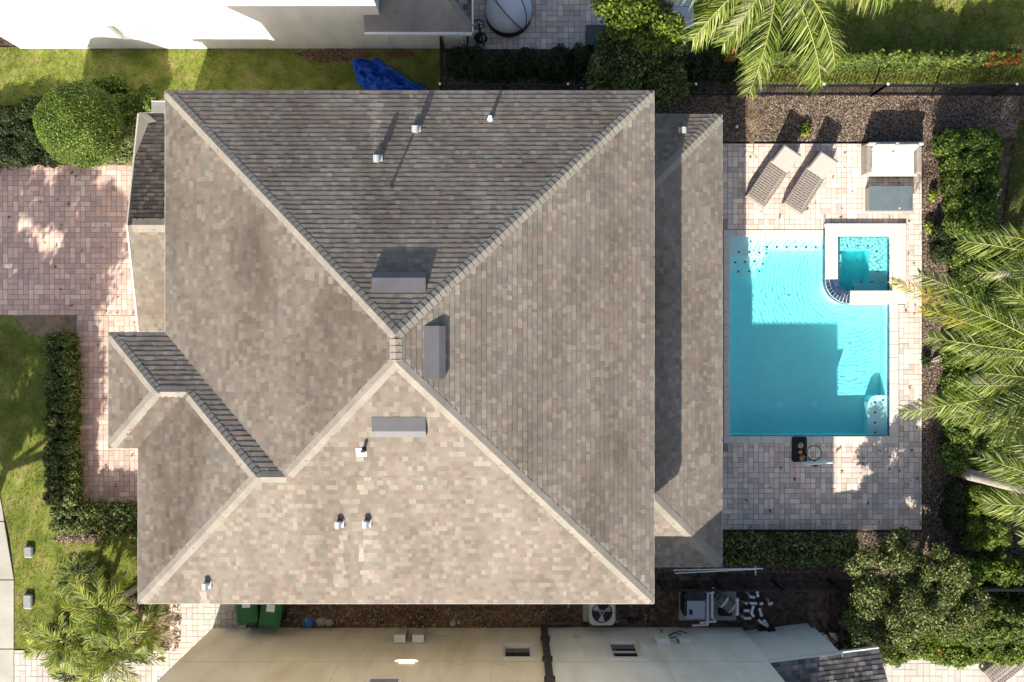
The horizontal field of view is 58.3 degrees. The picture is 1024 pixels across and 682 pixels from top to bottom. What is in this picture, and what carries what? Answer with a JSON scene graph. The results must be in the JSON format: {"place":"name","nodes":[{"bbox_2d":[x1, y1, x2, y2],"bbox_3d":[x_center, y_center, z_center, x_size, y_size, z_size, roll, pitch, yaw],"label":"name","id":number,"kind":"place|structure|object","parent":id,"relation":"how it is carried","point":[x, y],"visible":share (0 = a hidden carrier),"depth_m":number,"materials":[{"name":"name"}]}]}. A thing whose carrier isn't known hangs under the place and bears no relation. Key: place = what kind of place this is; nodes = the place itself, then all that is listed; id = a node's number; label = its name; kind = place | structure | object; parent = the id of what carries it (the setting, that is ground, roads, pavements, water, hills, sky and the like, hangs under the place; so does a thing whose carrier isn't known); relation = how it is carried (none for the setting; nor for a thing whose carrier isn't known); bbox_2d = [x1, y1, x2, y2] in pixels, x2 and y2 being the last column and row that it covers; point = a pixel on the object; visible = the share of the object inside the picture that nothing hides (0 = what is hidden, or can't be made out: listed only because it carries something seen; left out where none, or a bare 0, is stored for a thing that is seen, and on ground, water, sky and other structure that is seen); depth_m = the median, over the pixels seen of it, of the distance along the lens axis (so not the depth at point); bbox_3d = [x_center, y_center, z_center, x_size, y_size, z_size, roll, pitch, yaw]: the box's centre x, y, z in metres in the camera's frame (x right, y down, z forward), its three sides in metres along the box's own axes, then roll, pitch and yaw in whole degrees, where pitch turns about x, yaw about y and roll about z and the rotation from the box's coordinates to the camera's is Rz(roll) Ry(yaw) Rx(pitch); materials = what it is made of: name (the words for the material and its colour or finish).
{"place":"outdoors","nodes":[
{"label":"outdoors","id":0,"kind":"place"},
{"bbox_2d":[0,499,14,681],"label":"pavement","id":1,"kind":"structure","parent":0,"point":[7,649],"depth_m":27.99,"materials":[{"name":"concrete"}]},
{"bbox_2d":[16,318,75,335],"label":"bare soil","id":2,"kind":"structure","parent":0,"point":[46,327],"depth_m":28.01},
{"bbox_2d":[11,315,99,542],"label":"bare soil","id":3,"kind":"structure","parent":0,"point":[22,319],"depth_m":28.01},
{"bbox_2d":[0,165,137,501],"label":"driveway","id":4,"kind":"structure","parent":0,"point":[27,230],"depth_m":27.99,"materials":[{"name":"brick"}]},
{"bbox_2d":[4,170,134,499],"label":"fallen leaves","id":5,"kind":"object","parent":4,"relation":"on","point":[88,287],"visible":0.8,"depth_m":27.96,"materials":[{"name":"brown plant"}]},
{"bbox_2d":[0,315,137,648],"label":"lawn","id":6,"kind":"structure","parent":0,"point":[7,445],"depth_m":28.02,"materials":[{"name":"green plant"}]},
{"bbox_2d":[23,594,32,608],"bbox_3d":[-14.739,7.930,27.945,0.274,0.110,0.464,0,90,0],"label":"utility pedestal","id":7,"kind":"object","parent":6,"relation":"on","point":[27,601],"visible":1,"depth_m":27.89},
{"bbox_2d":[24,546,32,557],"bbox_3d":[-14.723,6.420,27.945,0.274,0.110,0.364,0,90,0],"label":"utility pedestal","id":8,"kind":"object","parent":6,"relation":"on","point":[28,551],"visible":1,"depth_m":27.89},
{"bbox_2d":[18,597,102,677],"bbox_3d":[-12.716,8.347,26.635,2.419,2.730,2.257,0,90,0],"label":"date palm","id":9,"kind":"object","parent":6,"relation":"on","point":[71,635],"visible":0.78,"depth_m":25.65,"materials":[{"name":"plant"}]},
{"bbox_2d":[51,551,108,606],"bbox_3d":[-12.743,7.014,27.416,1.747,1.180,1.716,0,90,0],"label":"date palm","id":10,"kind":"object","parent":6,"relation":"on","point":[72,569],"visible":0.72,"depth_m":26.92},
{"bbox_2d":[65,562,110,588],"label":"shrub","id":11,"kind":"object","parent":6,"relation":"on","point":[106,575],"visible":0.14,"depth_m":27.80,"materials":[{"name":"green plant"}]},
{"bbox_2d":[45,596,152,676],"bbox_3d":[-12.470,8.916,27.730,3.217,0.634,2.288,-14,90,0],"label":"shrub","id":12,"kind":"object","parent":6,"relation":"on","point":[52,628],"visible":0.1,"depth_m":27.58,"materials":[{"name":"green plant"}]},
{"bbox_2d":[60,569,138,652],"bbox_3d":[-11.427,7.459,26.470,2.349,3.061,2.288,0,90,0],"label":"date palm","id":13,"kind":"object","parent":6,"relation":"on","point":[110,602],"visible":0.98,"depth_m":25.39,"materials":[{"name":"plant"}]},
{"bbox_2d":[50,533,180,650],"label":"mulch chips","id":14,"kind":"object","parent":6,"relation":"on","point":[62,539],"visible":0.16,"depth_m":27.98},
{"bbox_2d":[41,330,86,508],"bbox_3d":[-13.459,2.378,27.517,1.293,0.970,5.432,0,90,0],"label":"hedge","id":15,"kind":"object","parent":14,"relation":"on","point":[63,457],"visible":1,"depth_m":27.27,"materials":[{"name":"green plant"}]},
{"bbox_2d":[48,499,137,537],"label":"hedge","id":16,"kind":"object","parent":14,"relation":"on","point":[102,517],"visible":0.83,"depth_m":27.35,"materials":[{"name":"green plant"}]},
{"bbox_2d":[71,597,169,681],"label":"date palm","id":17,"kind":"object","parent":14,"relation":"on","point":[107,656],"visible":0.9,"depth_m":25.21,"materials":[{"name":"plant"}]},
{"bbox_2d":[119,596,181,656],"bbox_3d":[-10.595,8.281,27.249,1.965,1.503,1.935,0,90,0],"label":"date palm","id":18,"kind":"object","parent":14,"relation":"on","point":[157,618],"visible":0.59,"depth_m":26.61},
{"bbox_2d":[135,594,168,649],"bbox_3d":[-10.828,8.586,28.006,1.406,0.001,1.750,0,90,0],"label":"planting bed","id":19,"kind":"object","parent":6,"relation":"on","point":[151,626],"visible":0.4,"depth_m":28.01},
{"bbox_2d":[297,48,414,62],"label":"bare soil","id":20,"kind":"structure","parent":0,"point":[401,53],"depth_m":28.01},
{"bbox_2d":[295,604,558,627],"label":"bare soil","id":21,"kind":"structure","parent":0,"point":[431,623],"depth_m":28.03,"materials":[{"name":"soil"}]},
{"bbox_2d":[301,616,315,626],"bbox_3d":[-6.173,8.510,27.830,0.461,0.374,0.344,0,90,0],"label":"bag","id":22,"kind":"object","parent":21,"relation":"on","point":[308,621],"visible":1,"depth_m":27.73,"materials":[{"name":"blue plastic"}]},
{"bbox_2d":[215,48,553,627],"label":"soil clods","id":23,"kind":"object","parent":21,"relation":"on","point":[368,622],"visible":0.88,"depth_m":28.00,"materials":[{"name":"soil"}]},
{"bbox_2d":[0,0,1023,648],"bbox_3d":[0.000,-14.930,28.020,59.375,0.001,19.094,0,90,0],"label":"lawn","id":24,"kind":"structure","parent":0,"point":[289,59],"depth_m":28.02,"materials":[{"name":"green plant"}]},
{"bbox_2d":[0,93,66,172],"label":"shrub","id":25,"kind":"object","parent":24,"relation":"on","point":[21,145],"visible":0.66,"depth_m":27.46,"materials":[{"name":"green plant"}]},
{"bbox_2d":[32,79,125,168],"bbox_3d":[-12.509,-6.269,26.715,2.494,2.570,2.585,0,90,0],"label":"topiary tree","id":26,"kind":"object","parent":24,"relation":"on","point":[77,123],"visible":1,"depth_m":25.83,"materials":[{"name":"green plant"}]},
{"bbox_2d":[90,120,136,166],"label":"shrub","id":27,"kind":"object","parent":24,"relation":"on","point":[124,154],"visible":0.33,"depth_m":27.51,"materials":[{"name":"green plant"}]},
{"bbox_2d":[92,74,159,123],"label":"shrub","id":28,"kind":"object","parent":24,"relation":"on","point":[132,104],"visible":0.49,"depth_m":27.40,"materials":[{"name":"green plant"}]},
{"bbox_2d":[350,58,427,89],"bbox_3d":[-3.786,-7.779,27.702,2.766,0.556,1.157,31,90,0],"label":"tarp","id":29,"kind":"object","parent":24,"relation":"on","point":[375,74],"visible":0.78,"depth_m":27.70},
{"bbox_2d":[439,36,443,89],"bbox_3d":[-2.094,-8.209,27.375,0.056,1.350,1.458,0,90,0],"label":"fence","id":30,"kind":"object","parent":24,"relation":"on","point":[442,63],"visible":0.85,"depth_m":27.33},
{"bbox_2d":[723,48,737,62],"bbox_3d":[6.435,-8.383,27.329,0.458,1.344,0.472,0,90,0],"label":"croton","id":31,"kind":"object","parent":24,"relation":"on","point":[730,57],"visible":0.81,"depth_m":26.81,"materials":[{"name":"red plant"}]},
{"bbox_2d":[670,0,889,100],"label":"palm tree","id":32,"kind":"object","parent":24,"relation":"on","point":[732,27],"visible":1,"depth_m":22.18,"materials":[{"name":"plant"}]},
{"bbox_2d":[737,45,1017,73],"bbox_3d":[10.727,-8.367,27.255,8.406,1.492,0.711,0,90,0],"label":"croton hedge","id":33,"kind":"object","parent":24,"relation":"on","point":[908,60],"visible":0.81,"depth_m":26.92,"materials":[{"name":"green plant"}]},
{"bbox_2d":[767,69,1023,85],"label":"grass","id":34,"kind":"structure","parent":24,"relation":"on","point":[901,75],"depth_m":27.98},
{"bbox_2d":[984,47,1023,67],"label":"croton","id":35,"kind":"object","parent":24,"relation":"on","point":[1018,59],"visible":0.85,"depth_m":26.82,"materials":[{"name":"orange plant"}]},
{"bbox_2d":[0,36,1023,631],"bbox_3d":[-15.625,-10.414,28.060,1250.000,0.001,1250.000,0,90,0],"label":"ground","id":36,"kind":"structure","parent":0,"point":[790,608],"depth_m":28.06,"materials":[{"name":"soil"}]},
{"bbox_2d":[14,604,245,681],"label":"footpath","id":37,"kind":"structure","parent":36,"relation":"on","point":[198,622],"depth_m":27.99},
{"bbox_2d":[46,641,107,681],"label":"shrub","id":38,"kind":"object","parent":37,"relation":"on","point":[70,678],"visible":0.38,"depth_m":25.93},
{"bbox_2d":[0,0,473,48],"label":"white house","id":39,"kind":"structure","parent":36,"relation":"on","point":[212,24],"depth_m":25.56,"materials":[{"name":"paint"}]},
{"bbox_2d":[112,26,174,34],"bbox_3d":[-10.672,-9.100,26.575,1.719,1.150,0.060,0,90,0],"label":"window","id":40,"kind":"structure","parent":39,"relation":"in","point":[124,30],"depth_m":26.92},
{"bbox_2d":[236,604,260,624],"bbox_3d":[-7.804,7.957,27.469,0.620,1.058,0.788,-2,90,0],"label":"wheeled bin","id":41,"kind":"object","parent":36,"relation":"on","point":[247,614],"visible":0.59,"depth_m":26.95,"materials":[{"name":"green plastic"}]},
{"bbox_2d":[258,604,286,629],"bbox_3d":[-7.116,8.077,27.469,0.620,1.058,0.788,7,90,0],"label":"wheeled bin","id":42,"kind":"object","parent":36,"relation":"on","point":[272,615],"visible":0.9,"depth_m":26.95,"materials":[{"name":"green plastic"}]},
{"bbox_2d":[107,90,722,603],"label":"house","id":43,"kind":"structure","parent":36,"relation":"on","point":[421,346],"depth_m":21.86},
{"bbox_2d":[288,76,653,628],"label":"fallen leaves","id":44,"kind":"object","parent":36,"relation":"on","point":[455,616],"visible":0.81,"depth_m":27.97,"materials":[{"name":"brown plant"}]},
{"bbox_2d":[157,621,887,681],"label":"beige house","id":45,"kind":"structure","parent":36,"relation":"on","point":[805,652],"depth_m":25.42,"materials":[{"name":"paint"}]},
{"bbox_2d":[366,677,402,681],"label":"window","id":46,"kind":"structure","parent":45,"relation":"in","point":[400,679],"depth_m":23.71,"materials":[{"name":"white glass"}]},
{"bbox_2d":[500,642,535,658],"bbox_3d":[0.156,8.805,25.931,0.987,1.313,0.165,0,90,0],"label":"window","id":47,"kind":"structure","parent":45,"relation":"in","point":[509,652],"depth_m":26.09,"materials":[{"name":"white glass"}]},
{"bbox_2d":[604,638,645,658],"bbox_3d":[3.201,8.805,26.089,0.978,1.630,0.165,0,90,0],"label":"window","id":48,"kind":"structure","parent":45,"relation":"in","point":[615,650],"depth_m":26.26,"materials":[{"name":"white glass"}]},
{"bbox_2d":[807,617,846,650],"bbox_3d":[9.305,8.654,27.099,0.486,1.617,0.570,-30,90,0],"label":"leaning ladder","id":49,"kind":"object","parent":45,"relation":"attached to","point":[827,633],"visible":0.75,"depth_m":26.93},
{"bbox_2d":[583,604,615,624],"bbox_3d":[2.667,8.037,27.597,1.000,0.926,1.000,0,90,0],"label":"air conditioner","id":50,"kind":"object","parent":36,"relation":"on","point":[599,614],"visible":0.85,"depth_m":27.18,"materials":[{"name":"beige metal"}]},
{"bbox_2d":[589,0,686,54],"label":"tree","id":51,"kind":"object","parent":36,"relation":"on","point":[647,25],"visible":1,"depth_m":23.90,"materials":[{"name":"green plant"}]},
{"bbox_2d":[583,1,693,112],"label":"tree","id":52,"kind":"object","parent":36,"relation":"on","point":[618,64],"visible":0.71,"depth_m":25.23,"materials":[{"name":"green plant"}]},
{"bbox_2d":[679,591,735,619],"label":"concrete slab","id":53,"kind":"structure","parent":36,"relation":"on","point":[731,595],"depth_m":27.95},
{"bbox_2d":[680,587,705,618],"bbox_3d":[5.439,7.868,27.550,0.658,0.780,0.823,0,90,0],"label":"pool heater","id":54,"kind":"object","parent":53,"relation":"on","point":[692,604],"visible":0.97,"depth_m":27.26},
{"bbox_2d":[713,591,735,615],"bbox_3d":[6.403,7.955,27.598,0.616,0.704,0.758,0,90,0],"label":"pool filter","id":55,"kind":"object","parent":53,"relation":"on","point":[727,605],"visible":0.98,"depth_m":27.39,"materials":[{"name":"grey plastic"}]},
{"bbox_2d":[692,587,738,626],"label":"pool pipes","id":56,"kind":"object","parent":55,"relation":"attached to","point":[707,621],"visible":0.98,"depth_m":27.39,"materials":[{"name":"white plastic"}]},
{"bbox_2d":[444,44,1023,141],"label":"side bed","id":57,"kind":"object","parent":36,"relation":"on","point":[1020,104],"visible":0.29,"depth_m":28.00,"materials":[{"name":"wood"}]},
{"bbox_2d":[445,42,598,85],"bbox_3d":[0.446,-8.282,27.368,4.903,1.267,1.290,0,90,0],"label":"hedge","id":58,"kind":"object","parent":57,"relation":"on","point":[475,63],"visible":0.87,"depth_m":27.08,"materials":[{"name":"green plant"}]},
{"bbox_2d":[658,44,745,90],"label":"hedge","id":59,"kind":"object","parent":57,"relation":"on","point":[711,66],"visible":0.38,"depth_m":27.10,"materials":[{"name":"green plant"}]},
{"bbox_2d":[439,83,1023,96],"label":"fence","id":60,"kind":"object","parent":57,"relation":"on","point":[936,93],"visible":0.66,"depth_m":27.07,"materials":[{"name":"black metal"}]},
{"bbox_2d":[733,67,768,160],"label":"dry frond litter","id":61,"kind":"object","parent":57,"relation":"on","point":[749,115],"visible":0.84,"depth_m":27.93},
{"bbox_2d":[800,123,810,136],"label":"plant","id":62,"kind":"object","parent":57,"relation":"on","point":[805,131],"visible":1,"depth_m":27.80,"materials":[{"name":"green plant"}]},
{"bbox_2d":[656,579,843,591],"bbox_3d":[7.039,7.289,27.375,5.259,1.350,0.056,0,90,0],"label":"fence","id":63,"kind":"object","parent":36,"relation":"on","point":[774,582],"visible":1,"depth_m":27.21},
{"bbox_2d":[741,591,772,627],"bbox_3d":[7.381,8.081,27.650,0.898,0.600,1.266,0,90,0],"label":"valve manifold","id":64,"kind":"object","parent":36,"relation":"on","point":[756,610],"visible":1,"depth_m":27.46,"materials":[{"name":"white plastic"}]},
{"bbox_2d":[722,144,921,529],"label":"pool deck","id":65,"kind":"structure","parent":36,"relation":"on","point":[810,497],"depth_m":27.98,"materials":[{"name":"stone"}]},
{"bbox_2d":[745,144,800,207],"bbox_3d":[7.866,-4.978,27.552,0.660,0.861,1.860,34,90,0],"label":"sun lounger","id":66,"kind":"object","parent":65,"relation":"on","point":[785,159],"visible":1,"depth_m":27.63,"materials":[{"name":"beige wicker"}]},
{"bbox_2d":[781,151,837,214],"bbox_3d":[8.970,-4.777,27.552,0.660,0.861,1.860,32,90,0],"label":"sun lounger","id":67,"kind":"object","parent":65,"relation":"on","point":[822,165],"visible":1,"depth_m":27.63,"materials":[{"name":"beige wicker"}]},
{"bbox_2d":[723,228,898,442],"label":"swimming pool","id":68,"kind":"structure","parent":65,"relation":"in","point":[802,356],"depth_m":28.78,"materials":[{"name":"liquid"}]},
{"bbox_2d":[816,223,905,304],"bbox_3d":[10.743,-2.347,28.325,2.472,0.910,2.467,0,90,0],"label":"spa","id":69,"kind":"object","parent":68,"relation":"in","point":[850,270],"visible":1,"depth_m":27.92,"materials":[{"name":"paint"}]},
{"bbox_2d":[792,436,832,466],"bbox_3d":[8.900,3.303,27.292,0.813,1.384,0.800,0,90,0],"label":"pool basketball hoop","id":70,"kind":"object","parent":65,"relation":"on","point":[796,440],"visible":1,"depth_m":27.83,"materials":[{"name":"black plastic"}]},
{"bbox_2d":[724,151,921,527],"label":"fallen leaves","id":71,"kind":"object","parent":65,"relation":"on","point":[841,218],"visible":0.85,"depth_m":27.95,"materials":[{"name":"brown plant"}]},
{"bbox_2d":[865,186,912,211],"bbox_3d":[11.397,-4.286,27.776,1.308,0.388,0.738,0,90,0],"label":"coffee table","id":72,"kind":"object","parent":65,"relation":"on","point":[886,198],"visible":1,"depth_m":27.58,"materials":[{"name":"beige wicker"}]},
{"bbox_2d":[861,142,923,176],"bbox_3d":[11.431,-5.445,27.585,1.653,0.831,0.955,0,90,0],"label":"outdoor sofa","id":73,"kind":"object","parent":65,"relation":"on","point":[891,159],"visible":1,"depth_m":27.55,"materials":[{"name":"fabric"}]},
{"bbox_2d":[827,582,844,639],"bbox_3d":[9.656,8.000,27.375,0.056,1.350,1.415,0,90,0],"label":"gate fence","id":74,"kind":"object","parent":36,"relation":"on","point":[841,612],"visible":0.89,"depth_m":26.93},
{"bbox_2d":[655,85,1018,573],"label":"mulch chips","id":75,"kind":"object","parent":36,"relation":"on","point":[926,178],"visible":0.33,"depth_m":28.03,"materials":[{"name":"wood"}]},
{"bbox_2d":[722,530,860,569],"bbox_3d":[8.342,6.251,27.497,4.211,1.010,1.204,0,90,0],"label":"hedge","id":76,"kind":"object","parent":75,"relation":"on","point":[750,549],"visible":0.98,"depth_m":27.26,"materials":[{"name":"green plant"}]},
{"bbox_2d":[920,354,931,366],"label":"plant","id":77,"kind":"object","parent":75,"relation":"on","point":[926,359],"visible":1,"depth_m":27.79,"materials":[{"name":"green plant"}]},
{"bbox_2d":[928,188,937,202],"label":"plant","id":78,"kind":"object","parent":75,"relation":"on","point":[933,196],"visible":1,"depth_m":27.79,"materials":[{"name":"green plant"}]},
{"bbox_2d":[939,481,968,533],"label":"shrub","id":79,"kind":"object","parent":75,"relation":"on","point":[953,512],"visible":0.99,"depth_m":27.36,"materials":[{"name":"green plant"}]},
{"bbox_2d":[927,221,981,266],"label":"shrub","id":80,"kind":"object","parent":75,"relation":"on","point":[942,249],"visible":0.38,"depth_m":27.49,"materials":[{"name":"green plant"}]},
{"bbox_2d":[887,275,1023,346],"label":"palm tree","id":81,"kind":"object","parent":75,"relation":"on","point":[918,287],"visible":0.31,"depth_m":24.12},
{"bbox_2d":[896,358,1023,459],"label":"palm tree","id":82,"kind":"object","parent":75,"relation":"on","point":[1005,411],"visible":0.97,"depth_m":22.94,"materials":[{"name":"plant"}]},
{"bbox_2d":[911,257,1023,376],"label":"palm tree","id":83,"kind":"object","parent":75,"relation":"on","point":[1000,350],"visible":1,"depth_m":22.76,"materials":[{"name":"plant"}]},
{"bbox_2d":[930,125,1005,173],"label":"shrub","id":84,"kind":"object","parent":75,"relation":"on","point":[979,148],"visible":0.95,"depth_m":26.91,"materials":[{"name":"green plant"}]},
{"bbox_2d":[935,167,1003,240],"bbox_3d":[13.626,-4.094,27.318,1.813,1.367,2.248,0,90,0],"label":"shrub","id":85,"kind":"object","parent":75,"relation":"on","point":[971,203],"visible":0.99,"depth_m":26.94,"materials":[{"name":"green plant"}]},
{"bbox_2d":[925,549,1023,587],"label":"hedge","id":86,"kind":"object","parent":75,"relation":"on","point":[998,567],"visible":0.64,"depth_m":27.01,"materials":[{"name":"green plant"}]},
{"bbox_2d":[938,344,1013,409],"bbox_3d":[13.873,1.085,27.452,2.169,1.099,2.107,0,90,0],"label":"shrub","id":87,"kind":"object","parent":75,"relation":"on","point":[952,370],"visible":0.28,"depth_m":27.22,"materials":[{"name":"green plant"}]},
{"bbox_2d":[936,398,1023,478],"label":"shrub","id":88,"kind":"object","parent":75,"relation":"on","point":[956,452],"visible":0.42,"depth_m":27.39,"materials":[{"name":"green plant"}]},
{"bbox_2d":[946,243,1022,327],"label":"shrub","id":89,"kind":"object","parent":75,"relation":"on","point":[961,260],"visible":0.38,"depth_m":27.21,"materials":[{"name":"green plant"}]},
{"bbox_2d":[958,482,1012,550],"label":"hedge","id":90,"kind":"object","parent":75,"relation":"on","point":[985,531],"visible":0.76,"depth_m":27.11,"materials":[{"name":"green plant"}]},
{"bbox_2d":[952,221,1023,307],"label":"palm tree","id":91,"kind":"object","parent":75,"relation":"on","point":[995,273],"visible":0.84,"depth_m":22.98,"materials":[{"name":"plant"}]},
{"bbox_2d":[956,433,1023,546],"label":"palm tree","id":92,"kind":"object","parent":75,"relation":"on","point":[1016,487],"visible":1,"depth_m":21.89,"materials":[{"name":"plant"}]},
{"bbox_2d":[833,604,907,667],"bbox_3d":[10.858,8.874,27.590,2.293,0.938,1.781,6,90,0],"label":"shrub","id":93,"kind":"object","parent":36,"relation":"on","point":[850,641],"visible":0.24,"depth_m":27.39,"materials":[{"name":"green plant"}]},
{"bbox_2d":[838,526,991,657],"bbox_3d":[11.480,7.113,26.597,4.252,2.917,3.807,0,90,0],"label":"tree","id":94,"kind":"object","parent":36,"relation":"on","point":[931,590],"visible":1,"depth_m":25.70,"materials":[{"name":"green plant"}]},
{"bbox_2d":[830,579,1023,591],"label":"fence","id":95,"kind":"object","parent":36,"relation":"on","point":[1019,588],"visible":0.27,"depth_m":27.14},
{"bbox_2d":[881,625,1023,668],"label":"shrub","id":96,"kind":"object","parent":36,"relation":"on","point":[957,655],"visible":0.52,"depth_m":27.18,"materials":[{"name":"green plant"}]},
{"bbox_2d":[933,591,1023,650],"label":"shrub","id":97,"kind":"object","parent":36,"relation":"on","point":[1004,620],"visible":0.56,"depth_m":26.91,"materials":[{"name":"green plant"}]},
{"bbox_2d":[960,580,1023,601],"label":"shrub","id":98,"kind":"object","parent":36,"relation":"on","point":[1002,594],"visible":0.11,"depth_m":27.51,"materials":[{"name":"green plant"}]},
{"bbox_2d":[468,0,673,48],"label":"neighbour patio","id":99,"kind":"structure","parent":0,"point":[553,23],"depth_m":27.99,"materials":[{"name":"stone"}]},
{"bbox_2d":[474,19,486,45],"bbox_3d":[-0.966,-9.262,27.679,0.458,0.612,0.776,0,90,0],"label":"hose reel","id":100,"kind":"object","parent":99,"relation":"on","point":[477,36],"visible":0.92,"depth_m":27.59,"materials":[{"name":"plastic"}]},
{"bbox_2d":[484,0,531,37],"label":"round daybed","id":101,"kind":"object","parent":99,"relation":"on","point":[508,18],"visible":1,"depth_m":27.17,"materials":[{"name":"white fabric"}]},
{"bbox_2d":[586,25,605,49],"bbox_3d":[2.547,-9.169,27.730,0.654,0.500,0.623,0,90,0],"label":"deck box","id":102,"kind":"object","parent":99,"relation":"on","point":[591,32],"visible":0.46,"depth_m":27.48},
{"bbox_2d":[674,0,693,34],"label":"patio table","id":103,"kind":"object","parent":99,"relation":"on","point":[683,9],"visible":0.44,"depth_m":27.30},
{"bbox_2d":[673,566,762,574],"bbox_3d":[5.993,6.683,26.685,2.600,0.066,0.270,0,90,0],"label":"pool net pole","id":104,"kind":"object","parent":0,"point":[734,569],"visible":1,"depth_m":26.68,"materials":[{"name":"grey metal"}]},
{"bbox_2d":[820,632,1023,681],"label":"terrace","id":105,"kind":"structure","parent":0,"point":[921,670],"depth_m":27.98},
{"bbox_2d":[978,661,1023,681],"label":"sun lounger","id":106,"kind":"object","parent":105,"relation":"on","point":[1005,677],"visible":0.61,"depth_m":27.63,"materials":[{"name":"beige wicker"}]},
{"bbox_2d":[1003,120,1023,462],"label":"lawn","id":107,"kind":"structure","parent":0,"point":[1011,186],"depth_m":28.01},
{"bbox_2d":[840,0,1023,339],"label":"grass","id":108,"kind":"structure","parent":107,"relation":"on","point":[963,22],"depth_m":27.99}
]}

